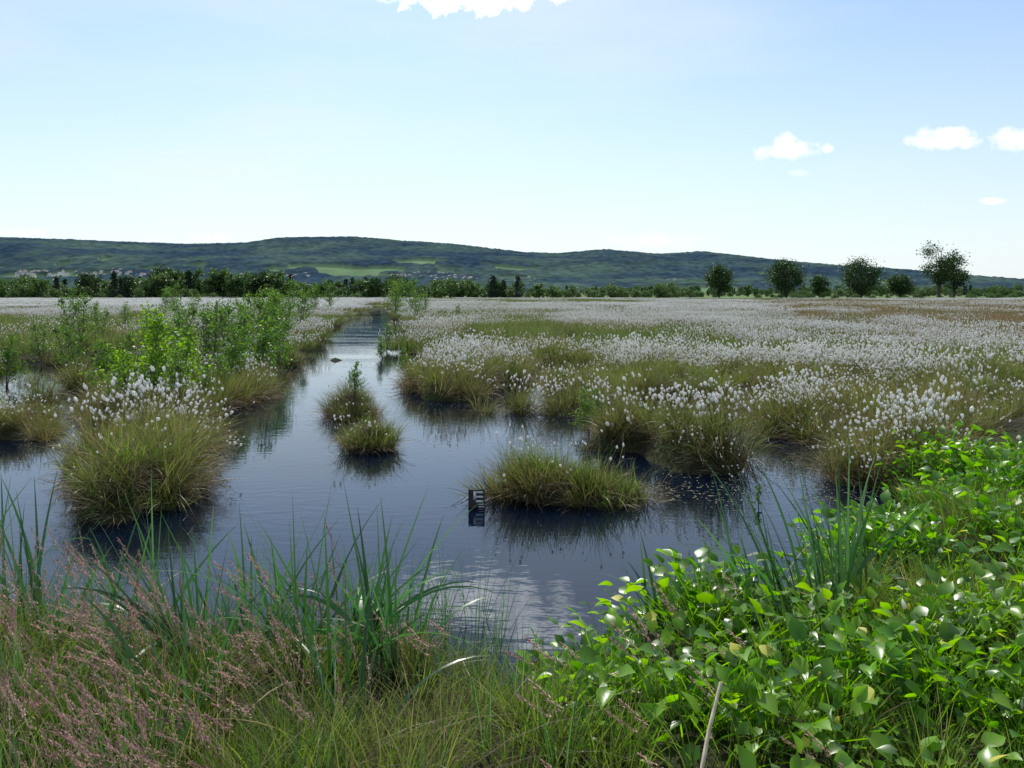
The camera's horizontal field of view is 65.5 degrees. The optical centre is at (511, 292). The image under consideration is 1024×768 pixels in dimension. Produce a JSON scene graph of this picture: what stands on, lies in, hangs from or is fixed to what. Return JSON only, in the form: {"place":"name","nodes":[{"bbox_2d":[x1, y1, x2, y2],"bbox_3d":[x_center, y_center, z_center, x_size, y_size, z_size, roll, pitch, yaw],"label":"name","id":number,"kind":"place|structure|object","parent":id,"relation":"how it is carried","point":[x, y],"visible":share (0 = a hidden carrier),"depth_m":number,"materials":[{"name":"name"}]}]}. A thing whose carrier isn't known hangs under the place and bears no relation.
{"place":"outdoors","nodes":[
{"label":"outdoors","id":0,"kind":"place"},
{"bbox_2d":[0,523,843,767],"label":"purple moor grass","id":1,"kind":"structure","parent":0,"point":[33,703],"depth_m":3.02,"materials":[{"name":"plant"}]},
{"bbox_2d":[0,305,1019,687],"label":"water","id":2,"kind":"structure","parent":0,"point":[570,557],"depth_m":7.24,"materials":[{"name":"blue liquid"}]},
{"bbox_2d":[20,315,61,363],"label":"birch sapling","id":3,"kind":"object","parent":2,"relation":"on","point":[33,328],"visible":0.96,"depth_m":21.93,"materials":[{"name":"green plant"}]},
{"bbox_2d":[52,324,91,375],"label":"birch sapling","id":4,"kind":"object","parent":2,"relation":"in","point":[78,349],"visible":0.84,"depth_m":18.38,"materials":[{"name":"green plant"}]},
{"bbox_2d":[76,339,118,388],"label":"birch sapling","id":5,"kind":"object","parent":2,"relation":"in","point":[100,358],"visible":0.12,"depth_m":14.93,"materials":[{"name":"green plant"}]},
{"bbox_2d":[118,324,145,369],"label":"birch sapling","id":6,"kind":"object","parent":2,"relation":"in","point":[130,336],"visible":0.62,"depth_m":19.17,"materials":[{"name":"green plant"}]},
{"bbox_2d":[217,323,256,373],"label":"birch sapling","id":7,"kind":"object","parent":2,"relation":"on","point":[242,334],"visible":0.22,"depth_m":16.29,"materials":[{"name":"green plant"}]},
{"bbox_2d":[0,525,537,685],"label":"emergent rush","id":8,"kind":"object","parent":2,"relation":"in","point":[414,608],"visible":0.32,"depth_m":4.57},
{"bbox_2d":[374,336,386,358],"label":"birch sapling","id":9,"kind":"object","parent":2,"relation":"in","point":[380,347],"visible":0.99,"depth_m":23.94,"materials":[{"name":"green plant"}]},
{"bbox_2d":[393,346,414,373],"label":"birch sapling","id":10,"kind":"object","parent":2,"relation":"in","point":[405,355],"visible":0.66,"depth_m":19.01,"materials":[{"name":"green plant"}]},
{"bbox_2d":[468,489,484,507],"bbox_3d":[-0.330,2.165,7.428,0.150,0.670,0.064,0,0,0],"label":"water level gauge","id":11,"kind":"object","parent":2,"relation":"in","point":[476,498],"visible":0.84,"depth_m":7.40,"materials":[{"name":"black plastic"}]},
{"bbox_2d":[395,401,881,580],"bbox_3d":[0.690,1.994,10.722,4.532,0.003,10.894,0,0,-30],"label":"floating plant debris","id":12,"kind":"object","parent":2,"relation":"on","point":[716,482],"visible":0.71,"depth_m":8.19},
{"bbox_2d":[514,420,1023,767],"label":"bog arum","id":13,"kind":"object","parent":2,"relation":"on","point":[913,651],"visible":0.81,"depth_m":3.53,"materials":[{"name":"plant"}]},
{"bbox_2d":[0,328,1023,532],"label":"cotton grass meadow","id":14,"kind":"structure","parent":0,"point":[943,392],"depth_m":11.23,"materials":[{"name":"plant"}]},
{"bbox_2d":[0,236,1023,292],"bbox_3d":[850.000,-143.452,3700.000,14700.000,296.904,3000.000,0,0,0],"label":"hills","id":15,"kind":"structure","parent":0,"point":[334,258],"depth_m":3044.93,"materials":[{"name":"plant"}]},
{"bbox_2d":[14,268,677,280],"bbox_3d":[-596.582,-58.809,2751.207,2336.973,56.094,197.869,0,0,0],"label":"distant village","id":16,"kind":"object","parent":15,"relation":"on","point":[30,273],"visible":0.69,"depth_m":2764.00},
{"bbox_2d":[0,304,1023,365],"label":"cotton grass meadow","id":17,"kind":"structure","parent":0,"point":[714,324],"depth_m":32.23,"materials":[{"name":"plant"}]},
{"bbox_2d":[0,293,1023,767],"bbox_3d":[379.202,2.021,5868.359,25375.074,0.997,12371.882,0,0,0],"label":"ground","id":18,"kind":"structure","parent":0,"point":[652,451],"depth_m":5.24,"materials":[{"name":"plant"}]},
{"bbox_2d":[0,332,34,385],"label":"birch sapling","id":19,"kind":"object","parent":18,"relation":"on","point":[9,352],"visible":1,"depth_m":16.98,"materials":[{"name":"green plant"}]},
{"bbox_2d":[0,479,92,613],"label":"cattail plant","id":20,"kind":"object","parent":18,"relation":"on","point":[3,575],"visible":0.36,"depth_m":4.95,"materials":[{"name":"green plant"}]},
{"bbox_2d":[0,470,97,635],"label":"cattail plant","id":21,"kind":"object","parent":18,"relation":"on","point":[19,580],"visible":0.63,"depth_m":4.30,"materials":[{"name":"green plant"}]},
{"bbox_2d":[0,477,105,616],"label":"cattail plant","id":22,"kind":"object","parent":18,"relation":"on","point":[37,548],"visible":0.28,"depth_m":4.63,"materials":[{"name":"green plant"}]},
{"bbox_2d":[42,314,82,370],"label":"birch sapling","id":23,"kind":"object","parent":18,"relation":"on","point":[59,342],"visible":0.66,"depth_m":20.11,"materials":[{"name":"green plant"}]},
{"bbox_2d":[6,529,129,649],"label":"cattail plant","id":24,"kind":"object","parent":18,"relation":"on","point":[57,624],"visible":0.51,"depth_m":3.96,"materials":[{"name":"green plant"}]},
{"bbox_2d":[49,285,88,334],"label":"birch sapling","id":25,"kind":"object","parent":18,"relation":"on","point":[61,301],"visible":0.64,"depth_m":27.88,"materials":[{"name":"green plant"}]},
{"bbox_2d":[56,291,101,348],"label":"birch sapling","id":26,"kind":"object","parent":18,"relation":"on","point":[83,318],"visible":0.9,"depth_m":24.34,"materials":[{"name":"green plant"}]},
{"bbox_2d":[8,507,179,687],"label":"cattail plant","id":27,"kind":"object","parent":18,"relation":"on","point":[111,607],"visible":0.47,"depth_m":3.68,"materials":[{"name":"green plant"}]},
{"bbox_2d":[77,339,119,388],"bbox_3d":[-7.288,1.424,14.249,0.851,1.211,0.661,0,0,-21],"label":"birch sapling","id":28,"kind":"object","parent":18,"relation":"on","point":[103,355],"visible":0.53,"depth_m":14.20,"materials":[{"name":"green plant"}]},
{"bbox_2d":[85,302,117,336],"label":"birch sapling","id":29,"kind":"object","parent":18,"relation":"on","point":[103,318],"visible":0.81,"depth_m":27.03,"materials":[{"name":"green plant"}]},
{"bbox_2d":[91,342,141,398],"bbox_3d":[-6.101,1.307,12.356,0.779,1.089,0.727,0,0,41],"label":"birch sapling","id":30,"kind":"object","parent":18,"relation":"on","point":[113,356],"visible":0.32,"depth_m":12.29,"materials":[{"name":"green plant"}]},
{"bbox_2d":[4,526,235,677],"bbox_3d":[-1.903,1.579,4.158,1.055,0.717,1.020,0,0,28],"label":"cattail plant","id":31,"kind":"object","parent":18,"relation":"on","point":[177,598],"visible":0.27,"depth_m":4.18,"materials":[{"name":"green plant"}]},
{"bbox_2d":[99,343,145,397],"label":"birch sapling","id":32,"kind":"object","parent":18,"relation":"on","point":[124,354],"visible":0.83,"depth_m":11.71,"materials":[{"name":"green plant"}]},
{"bbox_2d":[114,301,138,327],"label":"birch sapling","id":33,"kind":"object","parent":18,"relation":"on","point":[124,313],"visible":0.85,"depth_m":32.96,"materials":[{"name":"green plant"}]},
{"bbox_2d":[59,496,204,682],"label":"cattail plant","id":34,"kind":"object","parent":18,"relation":"on","point":[145,623],"visible":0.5,"depth_m":3.64,"materials":[{"name":"green plant"}]},
{"bbox_2d":[51,482,214,658],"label":"cattail plant","id":35,"kind":"object","parent":18,"relation":"on","point":[153,577],"visible":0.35,"depth_m":3.92,"materials":[{"name":"green plant"}]},
{"bbox_2d":[127,309,163,352],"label":"birch sapling","id":36,"kind":"object","parent":18,"relation":"on","point":[146,322],"visible":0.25,"depth_m":20.87,"materials":[{"name":"green plant"}]},
{"bbox_2d":[131,312,174,393],"bbox_3d":[-5.864,1.098,12.950,0.937,1.598,0.956,0,0,10],"label":"birch sapling","id":37,"kind":"object","parent":18,"relation":"on","point":[148,337],"visible":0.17,"depth_m":12.85,"materials":[{"name":"green plant"}]},
{"bbox_2d":[119,300,188,399],"bbox_3d":[-5.447,0.955,12.238,0.984,1.678,1.004,0,0,29],"label":"birch sapling","id":38,"kind":"object","parent":18,"relation":"on","point":[160,337],"visible":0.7,"depth_m":12.14,"materials":[{"name":"green plant"}]},
{"bbox_2d":[138,344,181,393],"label":"birch sapling","id":39,"kind":"object","parent":18,"relation":"on","point":[158,360],"visible":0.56,"depth_m":11.83,"materials":[{"name":"green plant"}]},
{"bbox_2d":[157,286,173,311],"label":"birch sapling","id":40,"kind":"object","parent":18,"relation":"on","point":[166,293],"visible":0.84,"depth_m":55.15,"materials":[{"name":"green plant"}]},
{"bbox_2d":[83,534,254,767],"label":"cattail plant","id":41,"kind":"object","parent":18,"relation":"on","point":[123,642],"visible":0.54,"depth_m":3.25,"materials":[{"name":"green plant"}]},
{"bbox_2d":[161,311,185,352],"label":"birch sapling","id":42,"kind":"object","parent":18,"relation":"on","point":[178,320],"visible":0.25,"depth_m":19.08,"materials":[{"name":"green plant"}]},
{"bbox_2d":[165,282,183,306],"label":"birch sapling","id":43,"kind":"object","parent":18,"relation":"on","point":[173,290],"visible":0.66,"depth_m":69.97,"materials":[{"name":"green plant"}]},
{"bbox_2d":[161,323,190,368],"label":"birch sapling","id":44,"kind":"object","parent":18,"relation":"on","point":[171,343],"visible":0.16,"depth_m":15.97,"materials":[{"name":"green plant"}]},
{"bbox_2d":[164,346,197,398],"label":"birch sapling","id":45,"kind":"object","parent":18,"relation":"on","point":[177,367],"visible":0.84,"depth_m":11.31,"materials":[{"name":"green plant"}]},
{"bbox_2d":[166,298,201,340],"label":"birch sapling","id":46,"kind":"object","parent":18,"relation":"on","point":[186,316],"visible":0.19,"depth_m":23.99,"materials":[{"name":"green plant"}]},
{"bbox_2d":[159,328,213,392],"bbox_3d":[-5.196,1.197,12.661,0.930,1.301,0.868,0,0,-11],"label":"birch sapling","id":47,"kind":"object","parent":18,"relation":"on","point":[187,351],"visible":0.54,"depth_m":12.63,"materials":[{"name":"green plant"}]},
{"bbox_2d":[166,294,207,341],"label":"birch sapling","id":48,"kind":"object","parent":18,"relation":"on","point":[193,312],"visible":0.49,"depth_m":21.53,"materials":[{"name":"green plant"}]},
{"bbox_2d":[111,506,264,691],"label":"cattail plant","id":49,"kind":"object","parent":18,"relation":"on","point":[197,599],"visible":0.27,"depth_m":3.95,"materials":[{"name":"green plant"}]},
{"bbox_2d":[172,323,205,368],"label":"birch sapling","id":50,"kind":"object","parent":18,"relation":"on","point":[185,334],"visible":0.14,"depth_m":16.82,"materials":[{"name":"green plant"}]},
{"bbox_2d":[185,336,213,378],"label":"birch sapling","id":51,"kind":"object","parent":18,"relation":"on","point":[194,354],"visible":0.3,"depth_m":15.59,"materials":[{"name":"green plant"}]},
{"bbox_2d":[184,301,226,370],"bbox_3d":[-7.053,1.028,18.194,1.197,1.777,1.235,0,0,31],"label":"birch sapling","id":52,"kind":"object","parent":18,"relation":"on","point":[205,339],"visible":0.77,"depth_m":18.17,"materials":[{"name":"green plant"}]},
{"bbox_2d":[189,361,225,401],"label":"birch sapling","id":53,"kind":"object","parent":18,"relation":"on","point":[206,379],"visible":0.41,"depth_m":13.27,"materials":[{"name":"green plant"}]},
{"bbox_2d":[187,298,229,361],"bbox_3d":[-7.222,1.087,19.325,1.229,1.932,1.073,0,0,28],"label":"birch sapling","id":54,"kind":"object","parent":18,"relation":"on","point":[214,350],"visible":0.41,"depth_m":19.31,"materials":[{"name":"green plant"}]},
{"bbox_2d":[209,354,237,387],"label":"birch sapling","id":55,"kind":"object","parent":18,"relation":"on","point":[219,359],"visible":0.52,"depth_m":14.34,"materials":[{"name":"green plant"}]},
{"bbox_2d":[204,296,250,358],"bbox_3d":[-6.583,0.989,18.422,1.001,1.802,1.146,0,0,-43],"label":"birch sapling","id":56,"kind":"object","parent":18,"relation":"on","point":[225,310],"visible":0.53,"depth_m":18.39,"materials":[{"name":"green plant"}]},
{"bbox_2d":[212,326,249,377],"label":"birch sapling","id":57,"kind":"object","parent":18,"relation":"on","point":[232,351],"visible":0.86,"depth_m":15.24,"materials":[{"name":"green plant"}]},
{"bbox_2d":[218,303,260,365],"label":"birch sapling","id":58,"kind":"object","parent":18,"relation":"on","point":[244,317],"visible":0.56,"depth_m":17.77,"materials":[{"name":"green plant"}]},
{"bbox_2d":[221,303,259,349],"bbox_3d":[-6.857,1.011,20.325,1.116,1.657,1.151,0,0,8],"label":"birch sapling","id":59,"kind":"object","parent":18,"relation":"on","point":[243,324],"visible":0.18,"depth_m":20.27,"materials":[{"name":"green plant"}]},
{"bbox_2d":[114,478,387,690],"bbox_3d":[-1.155,1.317,3.806,1.283,0.976,1.177,0,0,0],"label":"cattail plant","id":60,"kind":"object","parent":18,"relation":"on","point":[266,602],"visible":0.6,"depth_m":3.67,"materials":[{"name":"green plant"}]},
{"bbox_2d":[237,284,276,335],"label":"birch sapling","id":61,"kind":"object","parent":18,"relation":"on","point":[263,294],"visible":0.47,"depth_m":25.89,"materials":[{"name":"green plant"}]},
{"bbox_2d":[244,313,284,372],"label":"birch sapling","id":62,"kind":"object","parent":18,"relation":"on","point":[265,342],"visible":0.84,"depth_m":17.26,"materials":[{"name":"green plant"}]},
{"bbox_2d":[248,293,290,352],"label":"birch sapling","id":63,"kind":"object","parent":18,"relation":"on","point":[258,304],"visible":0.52,"depth_m":20.98,"materials":[{"name":"green plant"}]},
{"bbox_2d":[142,486,398,672],"bbox_3d":[-1.186,1.412,3.953,1.278,0.884,1.120,0,0,-23],"label":"cattail plant","id":64,"kind":"object","parent":18,"relation":"on","point":[242,586],"visible":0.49,"depth_m":3.86,"materials":[{"name":"green plant"}]},
{"bbox_2d":[249,288,292,335],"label":"birch sapling","id":65,"kind":"object","parent":18,"relation":"on","point":[274,299],"visible":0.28,"depth_m":22.36,"materials":[{"name":"green plant"}]},
{"bbox_2d":[260,309,301,373],"bbox_3d":[-5.662,1.223,19.534,1.158,1.719,1.194,0,0,-4],"label":"birch sapling","id":66,"kind":"object","parent":18,"relation":"on","point":[286,327],"visible":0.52,"depth_m":19.43,"materials":[{"name":"green plant"}]},
{"bbox_2d":[272,293,300,333],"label":"birch sapling","id":67,"kind":"object","parent":18,"relation":"on","point":[291,306],"visible":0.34,"depth_m":28.10,"materials":[{"name":"green plant"}]},
{"bbox_2d":[267,321,305,379],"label":"birch sapling","id":68,"kind":"object","parent":18,"relation":"on","point":[279,353],"visible":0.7,"depth_m":18.19,"materials":[{"name":"green plant"}]},
{"bbox_2d":[284,279,303,303],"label":"birch sapling","id":69,"kind":"object","parent":18,"relation":"on","point":[295,285],"visible":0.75,"depth_m":80.18,"materials":[{"name":"green plant"}]},
{"bbox_2d":[290,287,315,328],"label":"birch sapling","id":70,"kind":"object","parent":18,"relation":"on","point":[299,308],"visible":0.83,"depth_m":33.09,"materials":[{"name":"green plant"}]},
{"bbox_2d":[297,286,318,314],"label":"birch sapling","id":71,"kind":"object","parent":18,"relation":"on","point":[309,295],"visible":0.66,"depth_m":49.91,"materials":[{"name":"green plant"}]},
{"bbox_2d":[306,282,322,309],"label":"birch sapling","id":72,"kind":"object","parent":18,"relation":"on","point":[316,292],"visible":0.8,"depth_m":60.06,"materials":[{"name":"green plant"}]},
{"bbox_2d":[233,534,408,671],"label":"cattail plant","id":73,"kind":"object","parent":18,"relation":"on","point":[334,614],"visible":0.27,"depth_m":4.26,"materials":[{"name":"green plant"}]},
{"bbox_2d":[320,277,340,306],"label":"birch sapling","id":74,"kind":"object","parent":18,"relation":"on","point":[327,286],"visible":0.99,"depth_m":74.74,"materials":[{"name":"green plant"}]},
{"bbox_2d":[197,508,492,716],"bbox_3d":[-0.805,1.352,3.356,1.223,0.842,0.915,0,0,30],"label":"cattail plant","id":75,"kind":"object","parent":18,"relation":"on","point":[331,666],"visible":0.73,"depth_m":3.42,"materials":[{"name":"green plant"}]},
{"bbox_2d":[212,576,477,766],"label":"cattail plant","id":76,"kind":"object","parent":18,"relation":"on","point":[362,666],"visible":0.52,"depth_m":3.13,"materials":[{"name":"green plant"}]},
{"bbox_2d":[342,361,368,394],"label":"birch sapling","id":77,"kind":"object","parent":18,"relation":"on","point":[355,379],"visible":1,"depth_m":12.85,"materials":[{"name":"green plant"}]},
{"bbox_2d":[228,481,490,689],"bbox_3d":[-0.770,1.375,3.783,1.307,0.879,0.676,0,0,-37],"label":"cattail plant","id":78,"kind":"object","parent":18,"relation":"on","point":[386,622],"visible":0.74,"depth_m":3.65,"materials":[{"name":"green plant"}]},
{"bbox_2d":[257,519,483,682],"bbox_3d":[-0.724,1.587,4.188,1.160,0.848,1.220,0,0,34],"label":"cattail plant","id":79,"kind":"object","parent":18,"relation":"on","point":[399,607],"visible":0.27,"depth_m":4.23,"materials":[{"name":"green plant"}]},
{"bbox_2d":[268,486,499,669],"bbox_3d":[-0.671,1.455,3.955,0.990,0.878,0.950,0,0,26],"label":"cattail plant","id":80,"kind":"object","parent":18,"relation":"on","point":[359,603],"visible":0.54,"depth_m":3.91,"materials":[{"name":"green plant"}]},
{"bbox_2d":[301,515,472,689],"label":"cattail plant","id":81,"kind":"object","parent":18,"relation":"on","point":[419,601],"visible":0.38,"depth_m":4.16,"materials":[{"name":"green plant"}]},
{"bbox_2d":[383,281,405,319],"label":"birch sapling","id":82,"kind":"object","parent":18,"relation":"on","point":[396,292],"visible":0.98,"depth_m":57.98,"materials":[{"name":"green plant"}]},
{"bbox_2d":[383,276,406,306],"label":"birch sapling","id":83,"kind":"object","parent":18,"relation":"on","point":[394,284],"visible":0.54,"depth_m":73.98,"materials":[{"name":"green plant"}]},
{"bbox_2d":[401,276,423,308],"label":"birch sapling","id":84,"kind":"object","parent":18,"relation":"on","point":[413,285],"visible":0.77,"depth_m":65.69,"materials":[{"name":"green plant"}]},
{"bbox_2d":[410,289,426,315],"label":"birch sapling","id":85,"kind":"object","parent":18,"relation":"on","point":[418,298],"visible":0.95,"depth_m":49.96,"materials":[{"name":"green plant"}]},
{"bbox_2d":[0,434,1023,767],"bbox_3d":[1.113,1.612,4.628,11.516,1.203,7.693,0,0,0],"label":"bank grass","id":86,"kind":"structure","parent":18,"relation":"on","point":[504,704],"depth_m":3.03,"materials":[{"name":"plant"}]},
{"bbox_2d":[0,265,1023,298],"bbox_3d":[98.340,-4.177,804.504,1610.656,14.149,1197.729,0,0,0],"label":"distant tree line","id":87,"kind":"object","parent":18,"relation":"on","point":[216,284],"visible":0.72,"depth_m":228.06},
{"bbox_2d":[567,387,600,433],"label":"birch sapling","id":88,"kind":"object","parent":18,"relation":"on","point":[584,405],"visible":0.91,"depth_m":11.30,"materials":[{"name":"green plant"}]},
{"bbox_2d":[589,388,604,418],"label":"birch sapling","id":89,"kind":"object","parent":18,"relation":"on","point":[598,405],"visible":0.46,"depth_m":12.43,"materials":[{"name":"green plant"}]},
{"bbox_2d":[588,532,705,661],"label":"cattail plant","id":90,"kind":"object","parent":18,"relation":"on","point":[627,614],"visible":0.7,"depth_m":4.19,"materials":[{"name":"green plant"}]},
{"bbox_2d":[700,681,722,767],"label":"dry reed stalk","id":91,"kind":"object","parent":18,"relation":"on","point":[709,734],"visible":1,"depth_m":2.71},
{"bbox_2d":[701,261,734,297],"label":"oak tree","id":92,"kind":"object","parent":18,"relation":"on","point":[719,277],"visible":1,"depth_m":198.65,"materials":[{"name":"green plant"}]},
{"bbox_2d":[665,465,808,622],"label":"cattail plant","id":93,"kind":"object","parent":18,"relation":"on","point":[725,525],"visible":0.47,"depth_m":4.36,"materials":[{"name":"green plant"}]},
{"bbox_2d":[663,454,841,628],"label":"cattail plant","id":94,"kind":"object","parent":18,"relation":"on","point":[777,583],"visible":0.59,"depth_m":4.44,"materials":[{"name":"green plant"}]},
{"bbox_2d":[679,481,871,632],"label":"cattail plant","id":95,"kind":"object","parent":18,"relation":"on","point":[770,587],"visible":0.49,"depth_m":4.16,"materials":[{"name":"green plant"}]},
{"bbox_2d":[761,257,808,297],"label":"oak tree","id":96,"kind":"object","parent":18,"relation":"on","point":[789,273],"visible":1,"depth_m":198.81,"materials":[{"name":"green plant"}]},
{"bbox_2d":[693,440,920,634],"bbox_3d":[1.589,1.315,4.401,0.943,1.020,0.842,0,0,-24],"label":"cattail plant","id":97,"kind":"object","parent":18,"relation":"on","point":[816,564],"visible":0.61,"depth_m":4.28,"materials":[{"name":"green plant"}]},
{"bbox_2d":[808,273,831,297],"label":"maple tree","id":98,"kind":"object","parent":18,"relation":"on","point":[818,284],"visible":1,"depth_m":214.16,"materials":[{"name":"green plant"}]},
{"bbox_2d":[747,481,910,607],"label":"cattail plant","id":99,"kind":"object","parent":18,"relation":"on","point":[798,559],"visible":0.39,"depth_m":4.72,"materials":[{"name":"green plant"}]},
{"bbox_2d":[783,451,930,624],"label":"cattail plant","id":100,"kind":"object","parent":18,"relation":"on","point":[860,537],"visible":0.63,"depth_m":4.38,"materials":[{"name":"green plant"}]},
{"bbox_2d":[835,256,893,297],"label":"oak tree","id":101,"kind":"object","parent":18,"relation":"on","point":[856,284],"visible":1,"depth_m":200.33,"materials":[{"name":"green plant"}]},
{"bbox_2d":[884,270,916,297],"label":"lime tree","id":102,"kind":"object","parent":18,"relation":"on","point":[899,285],"visible":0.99,"depth_m":203.66,"materials":[{"name":"green plant"}]},
{"bbox_2d":[916,240,969,297],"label":"ash tree","id":103,"kind":"object","parent":18,"relation":"on","point":[943,267],"visible":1,"depth_m":198.90,"materials":[{"name":"green plant"}]},
{"bbox_2d":[940,257,972,297],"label":"ash tree","id":104,"kind":"object","parent":18,"relation":"on","point":[963,276],"visible":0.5,"depth_m":202.67,"materials":[{"name":"green plant"}]},
{"bbox_2d":[0,297,1023,314],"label":"cotton grass meadow","id":105,"kind":"structure","parent":0,"point":[355,304],"depth_m":98.36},
{"bbox_2d":[0,0,1023,278],"label":"sky","id":106,"kind":"structure","parent":0,"point":[812,131],"materials":[{"name":"blue"}]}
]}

